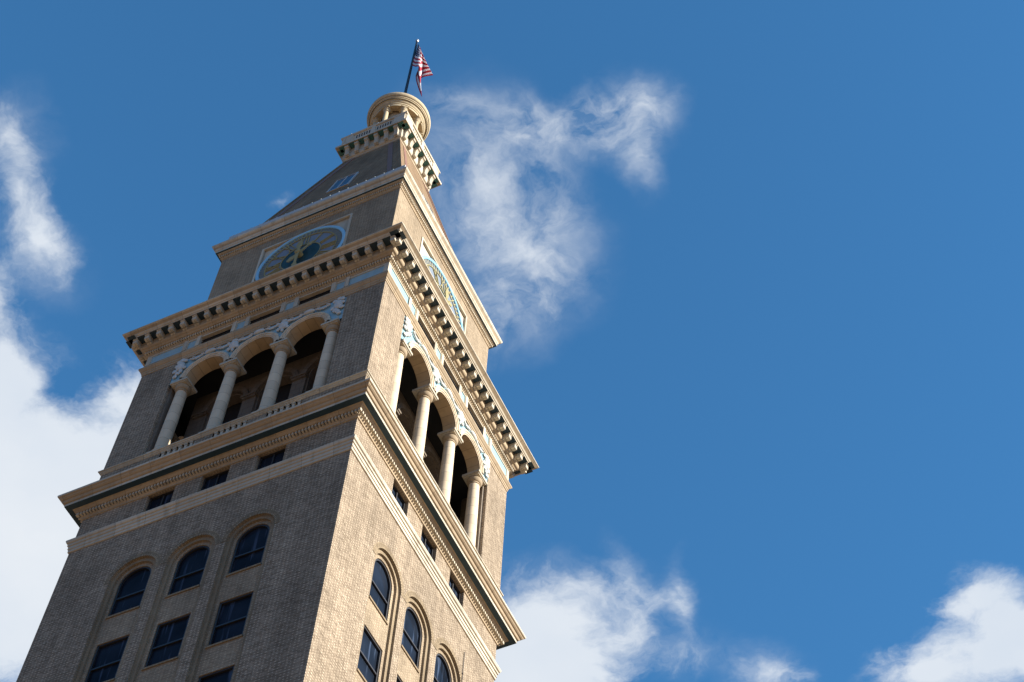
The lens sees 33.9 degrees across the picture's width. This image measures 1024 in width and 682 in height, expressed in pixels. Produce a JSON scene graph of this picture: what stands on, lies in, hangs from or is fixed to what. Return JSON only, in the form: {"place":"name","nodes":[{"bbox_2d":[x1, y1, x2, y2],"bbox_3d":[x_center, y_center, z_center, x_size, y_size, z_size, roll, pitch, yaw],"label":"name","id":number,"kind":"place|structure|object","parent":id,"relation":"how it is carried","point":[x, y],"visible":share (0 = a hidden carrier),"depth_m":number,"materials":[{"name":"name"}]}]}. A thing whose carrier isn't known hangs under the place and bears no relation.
{"place":"outdoors","nodes":[
{"label":"outdoors","id":0,"kind":"place"},
{"bbox_2d":[0,0,1023,681],"label":"sky","id":1,"kind":"structure","parent":0,"point":[748,275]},
{"label":"ground","id":2,"kind":"structure","parent":0,"visible":0},
{"bbox_2d":[16,92,538,681],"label":"clock tower","id":3,"kind":"structure","parent":2,"relation":"on","point":[320,458],"depth_m":65.46,"materials":[{"name":"beige brick"}]},
{"bbox_2d":[85,635,128,681],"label":"sash window","id":4,"kind":"structure","parent":3,"relation":"in","point":[105,663],"depth_m":57.33,"materials":[{"name":"blue glass"}]},
{"bbox_2d":[109,567,150,615],"bbox_3d":[-13.624,8.971,60.319,1.360,2.480,0.090,-21,-61,15],"label":"arched window","id":5,"kind":"structure","parent":3,"relation":"in","point":[131,590],"depth_m":60.45,"materials":[{"name":"blue glass"}]},
{"bbox_2d":[146,490,173,510],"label":"mezzanine window","id":6,"kind":"structure","parent":3,"relation":"in","point":[162,499],"depth_m":64.88,"materials":[{"name":"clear glass"}]},
{"bbox_2d":[145,614,190,666],"bbox_3d":[-11.537,10.121,56.495,1.340,2.230,0.090,-21,-61,15],"label":"sash window","id":7,"kind":"structure","parent":3,"relation":"in","point":[167,642],"depth_m":56.66,"materials":[{"name":"blue glass"}]},
{"bbox_2d":[168,546,209,594],"bbox_3d":[-11.395,8.133,59.701,1.360,2.480,0.090,-21,-61,15],"label":"arched window","id":8,"kind":"structure","parent":3,"relation":"in","point":[189,571],"depth_m":59.82,"materials":[{"name":"blue glass"}]},
{"bbox_2d":[201,469,228,490],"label":"mezzanine window","id":9,"kind":"structure","parent":3,"relation":"in","point":[219,478],"depth_m":64.25,"materials":[{"name":"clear glass"}]},
{"bbox_2d":[198,665,234,681],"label":"sash window","id":10,"kind":"structure","parent":3,"relation":"in","point":[224,675],"depth_m":53.63,"materials":[{"name":"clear glass"}]},
{"bbox_2d":[209,592,252,644],"bbox_3d":[-9.308,9.283,55.877,1.340,2.230,0.090,-21,-61,15],"label":"sash window","id":11,"kind":"structure","parent":3,"relation":"in","point":[231,617],"depth_m":56.04,"materials":[{"name":"blue glass"}]},
{"bbox_2d":[228,524,269,573],"bbox_3d":[-9.167,7.295,59.083,1.360,2.480,0.090,-21,-61,15],"label":"arched window","id":12,"kind":"structure","parent":3,"relation":"in","point":[250,547],"depth_m":59.21,"materials":[{"name":"blue glass"}]},
{"bbox_2d":[257,448,285,469],"bbox_3d":[-9.023,4.558,63.349,1.240,1.120,0.090,-21,-61,15],"label":"mezzanine window","id":13,"kind":"structure","parent":3,"relation":"in","point":[275,457],"depth_m":63.64,"materials":[{"name":"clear glass"}]},
{"bbox_2d":[326,172,358,193],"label":"roof window","id":14,"kind":"structure","parent":3,"relation":"in","point":[340,183],"depth_m":90.39,"materials":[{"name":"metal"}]},
{"bbox_2d":[357,625,381,681],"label":"sash window","id":15,"kind":"structure","parent":3,"relation":"in","point":[370,652],"depth_m":56.90,"materials":[{"name":"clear glass"}]},
{"bbox_2d":[369,559,390,619],"bbox_3d":[-4.713,8.765,59.798,0.090,2.480,1.360,-21,-61,15],"label":"arched window","id":16,"kind":"structure","parent":3,"relation":"in","point":[380,589],"depth_m":60.00,"materials":[{"name":"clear glass"}]},
{"bbox_2d":[392,484,404,511],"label":"mezzanine window","id":17,"kind":"structure","parent":3,"relation":"in","point":[396,494],"depth_m":64.49,"materials":[{"name":"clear glass"}]},
{"bbox_2d":[404,39,418,92],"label":"flagpole","id":18,"kind":"object","parent":3,"relation":"on","point":[410,71],"visible":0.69,"depth_m":111.87,"materials":[{"name":"grey metal"}]},
{"bbox_2d":[412,44,432,95],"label":"flag","id":19,"kind":"object","parent":18,"relation":"hanging from","point":[419,60],"visible":1,"depth_m":112.10,"materials":[{"name":"fabric"}]},
{"bbox_2d":[401,607,421,667],"bbox_3d":[-3.675,10.681,60.940,0.090,2.480,1.360,-21,-61,15],"label":"arched window","id":20,"kind":"structure","parent":3,"relation":"in","point":[411,637],"depth_m":61.14,"materials":[{"name":"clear glass"}]},
{"bbox_2d":[421,531,432,556],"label":"mezzanine window","id":21,"kind":"structure","parent":3,"relation":"in","point":[425,541],"depth_m":65.63,"materials":[{"name":"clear glass"}]},
{"bbox_2d":[433,653,450,681],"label":"arched window","id":22,"kind":"structure","parent":3,"relation":"in","point":[441,672],"depth_m":62.75,"materials":[{"name":"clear glass"}]},
{"bbox_2d":[449,576,460,602],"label":"mezzanine window","id":23,"kind":"structure","parent":3,"relation":"in","point":[452,585],"depth_m":66.78,"materials":[{"name":"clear glass"}]}
]}

